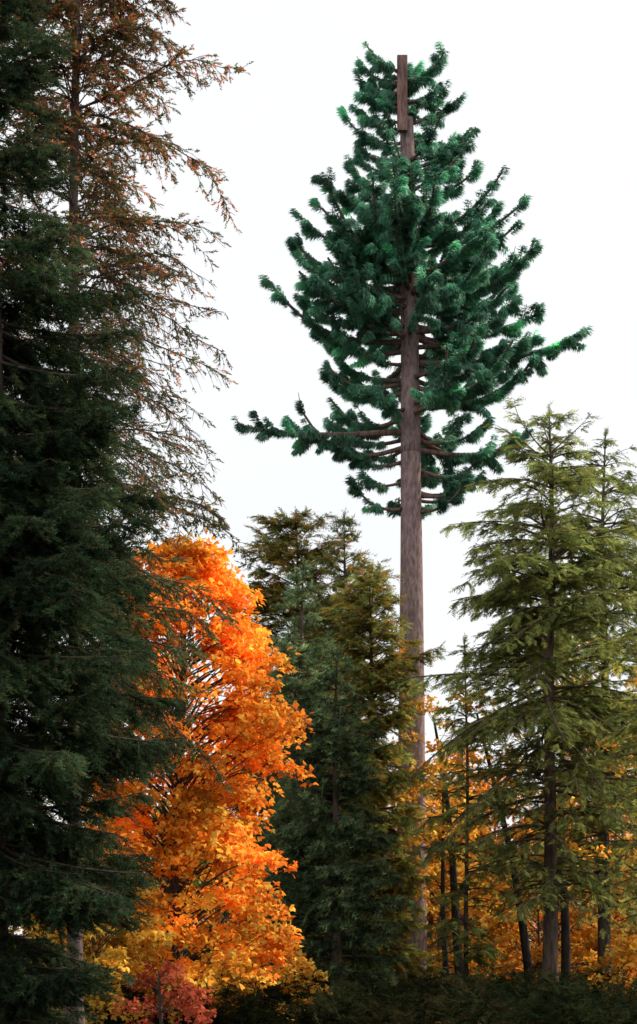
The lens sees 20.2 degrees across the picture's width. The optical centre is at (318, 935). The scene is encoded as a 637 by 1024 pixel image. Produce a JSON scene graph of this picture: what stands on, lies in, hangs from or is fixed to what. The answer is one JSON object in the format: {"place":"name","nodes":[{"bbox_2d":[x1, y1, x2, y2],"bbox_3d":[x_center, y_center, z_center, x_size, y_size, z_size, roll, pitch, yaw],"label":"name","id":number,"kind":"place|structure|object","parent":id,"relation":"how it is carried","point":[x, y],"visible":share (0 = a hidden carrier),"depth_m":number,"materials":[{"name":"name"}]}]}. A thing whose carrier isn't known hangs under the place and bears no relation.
{"place":"outdoors","nodes":[
{"label":"outdoors","id":0,"kind":"place"},
{"bbox_2d":[0,0,636,940],"label":"sky","id":1,"kind":"structure","parent":0,"point":[550,86],"materials":[{"name":"white"}]},
{"bbox_2d":[16,941,634,1023],"bbox_3d":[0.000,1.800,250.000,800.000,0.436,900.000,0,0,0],"label":"ground","id":2,"kind":"structure","parent":0,"point":[290,1021],"depth_m":40.37,"materials":[{"name":"brown soil"}]},
{"bbox_2d":[0,0,198,1023],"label":"spruce tree","id":3,"kind":"object","parent":2,"relation":"on","point":[57,584],"visible":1,"depth_m":23.44,"materials":[{"name":"green plant"}]},
{"bbox_2d":[25,844,182,1023],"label":"yellow maple shrub","id":4,"kind":"object","parent":2,"relation":"on","point":[149,936],"visible":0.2,"depth_m":32.57,"materials":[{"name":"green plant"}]},
{"bbox_2d":[0,0,256,1023],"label":"larch tree","id":5,"kind":"object","parent":2,"relation":"on","point":[120,32],"visible":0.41,"depth_m":28.72,"materials":[{"name":"brown plant"}]},
{"bbox_2d":[110,960,216,1023],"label":"red maple shrub","id":6,"kind":"object","parent":2,"relation":"on","point":[195,998],"visible":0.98,"depth_m":31.76,"materials":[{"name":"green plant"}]},
{"bbox_2d":[21,528,317,1023],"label":"maple tree","id":7,"kind":"object","parent":2,"relation":"on","point":[236,721],"visible":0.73,"depth_m":34.27,"materials":[{"name":"orange plant"}]},
{"bbox_2d":[198,664,329,976],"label":"tree","id":8,"kind":"object","parent":2,"relation":"on","point":[268,777],"visible":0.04,"depth_m":48.58,"materials":[{"name":"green plant"}]},
{"bbox_2d":[198,938,332,1021],"bbox_3d":[-1.132,0.969,38.495,3.123,2.068,2.488,0,0,0],"label":"yellow maple shrub","id":9,"kind":"object","parent":2,"relation":"on","point":[283,973],"visible":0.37,"depth_m":38.37,"materials":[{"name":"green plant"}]},
{"bbox_2d":[213,557,389,994],"bbox_3d":[-0.421,-3.833,45.905,4.083,11.880,4.437,0,0,42],"label":"spruce tree","id":10,"kind":"object","parent":2,"relation":"on","point":[284,809],"visible":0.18,"depth_m":45.71,"materials":[{"name":"green plant"}]},
{"bbox_2d":[198,506,411,978],"bbox_3d":[-0.541,-5.975,57.885,6.855,16.046,6.273,0,0,-29],"label":"hemlock tree","id":11,"kind":"object","parent":2,"relation":"on","point":[277,552],"visible":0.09,"depth_m":57.38,"materials":[{"name":"green plant"}]},
{"bbox_2d":[8,717,636,965],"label":"distant trees","id":12,"kind":"object","parent":2,"relation":"on","point":[197,882],"visible":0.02,"depth_m":82.29,"materials":[{"name":"orange plant"}]},
{"bbox_2d":[258,640,418,1013],"bbox_3d":[0.499,-2.548,44.201,4.068,9.506,4.050,0,0,-38],"label":"spruce tree","id":13,"kind":"object","parent":2,"relation":"on","point":[336,903],"visible":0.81,"depth_m":43.66,"materials":[{"name":"green plant"}]},
{"bbox_2d":[52,958,636,1023],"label":"undergrowth","id":14,"kind":"object","parent":2,"relation":"on","point":[549,1000],"visible":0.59,"depth_m":35.09,"materials":[{"name":"green plant"}]},
{"bbox_2d":[284,508,423,971],"bbox_3d":[0.898,-5.691,56.024,4.671,15.504,5.217,0,0,-40],"label":"spruce tree","id":15,"kind":"object","parent":2,"relation":"on","point":[344,522],"visible":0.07,"depth_m":55.65,"materials":[{"name":"green plant"}]},
{"bbox_2d":[310,557,447,992],"bbox_3d":[1.676,-4.415,52.075,4.258,12.985,4.343,0,0,45],"label":"cedar tree","id":16,"kind":"object","parent":2,"relation":"on","point":[360,623],"visible":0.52,"depth_m":51.51,"materials":[{"name":"green plant"}]},
{"bbox_2d":[232,41,594,985],"bbox_3d":[3.603,-13.832,59.700,9.551,31.864,9.793,0,0,34],"label":"cell tower pine tree","id":17,"kind":"object","parent":2,"relation":"on","point":[396,237],"visible":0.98,"depth_m":59.53,"materials":[{"name":"green plastic"}]},
{"bbox_2d":[383,758,461,980],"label":"maple sapling","id":18,"kind":"object","parent":2,"relation":"on","point":[442,886],"visible":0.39,"depth_m":53.97,"materials":[{"name":"orange plant"}]},
{"bbox_2d":[392,758,491,951],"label":"maple sapling","id":19,"kind":"object","parent":2,"relation":"on","point":[457,802],"visible":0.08,"depth_m":65.70,"materials":[{"name":"orange plant"}]},
{"bbox_2d":[383,694,511,977],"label":"maple sapling","id":20,"kind":"object","parent":2,"relation":"on","point":[455,914],"visible":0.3,"depth_m":57.96,"materials":[{"name":"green plant"}]},
{"bbox_2d":[426,851,501,976],"bbox_3d":[4.281,-0.545,64.000,4.891,5.095,4.622,0,0,0],"label":"yellow maple shrub","id":21,"kind":"object","parent":2,"relation":"on","point":[437,949],"visible":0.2,"depth_m":63.31,"materials":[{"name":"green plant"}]},
{"bbox_2d":[400,634,541,979],"bbox_3d":[4.201,-3.168,48.916,4.023,10.344,3.294,0,0,-24],"label":"hemlock tree","id":22,"kind":"object","parent":2,"relation":"on","point":[489,951],"visible":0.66,"depth_m":48.72,"materials":[{"name":"green plant"}]},
{"bbox_2d":[427,825,520,979],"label":"orange maple shrub","id":23,"kind":"object","parent":2,"relation":"on","point":[483,832],"visible":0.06,"depth_m":69.21,"materials":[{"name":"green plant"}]},
{"bbox_2d":[425,688,585,984],"bbox_3d":[5.021,-2.457,49.726,4.171,8.948,3.118,0,0,-18],"label":"maple sapling","id":24,"kind":"object","parent":2,"relation":"on","point":[525,944],"visible":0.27,"depth_m":49.87,"materials":[{"name":"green plant"}]},
{"bbox_2d":[386,397,636,982],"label":"hemlock tree","id":25,"kind":"object","parent":2,"relation":"on","point":[512,591],"visible":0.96,"depth_m":44.56,"materials":[{"name":"green plant"}]},
{"bbox_2d":[468,828,623,986],"bbox_3d":[7.573,-0.907,60.805,5.661,5.820,5.397,0,0,0],"label":"orange maple shrub","id":26,"kind":"object","parent":2,"relation":"on","point":[537,952],"visible":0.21,"depth_m":60.65,"materials":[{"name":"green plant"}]},
{"bbox_2d":[487,637,618,982],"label":"maple sapling","id":27,"kind":"object","parent":2,"relation":"on","point":[565,939],"visible":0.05,"depth_m":55.84,"materials":[{"name":"orange plant"}]},
{"bbox_2d":[482,816,635,972],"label":"orange maple shrub","id":28,"kind":"object","parent":2,"relation":"on","point":[509,950],"visible":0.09,"depth_m":67.70,"materials":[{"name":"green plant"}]},
{"bbox_2d":[486,427,636,974],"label":"hemlock tree","id":29,"kind":"object","parent":2,"relation":"on","point":[601,833],"visible":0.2,"depth_m":51.73,"materials":[{"name":"green plant"}]},
{"bbox_2d":[569,832,636,976],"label":"yellow maple shrub","id":30,"kind":"object","parent":2,"relation":"on","point":[583,952],"visible":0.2,"depth_m":60.32,"materials":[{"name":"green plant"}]},
{"bbox_2d":[578,667,636,891],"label":"maple sapling","id":31,"kind":"object","parent":2,"relation":"on","point":[603,854],"visible":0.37,"depth_m":47.38,"materials":[{"name":"orange plant"}]},
{"bbox_2d":[582,582,636,930],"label":"hemlock tree","id":32,"kind":"object","parent":2,"relation":"on","point":[628,637],"visible":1,"depth_m":41.23,"materials":[{"name":"green plant"}]},
{"bbox_2d":[585,932,636,1013],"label":"orange maple shrub","id":33,"kind":"object","parent":2,"relation":"on","point":[621,954],"visible":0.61,"depth_m":39.93,"materials":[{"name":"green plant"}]},
{"bbox_2d":[109,986,591,1023],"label":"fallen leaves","id":34,"kind":"object","parent":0,"point":[366,1023],"visible":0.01,"depth_m":37.57,"materials":[{"name":"brown plant"}]}
]}

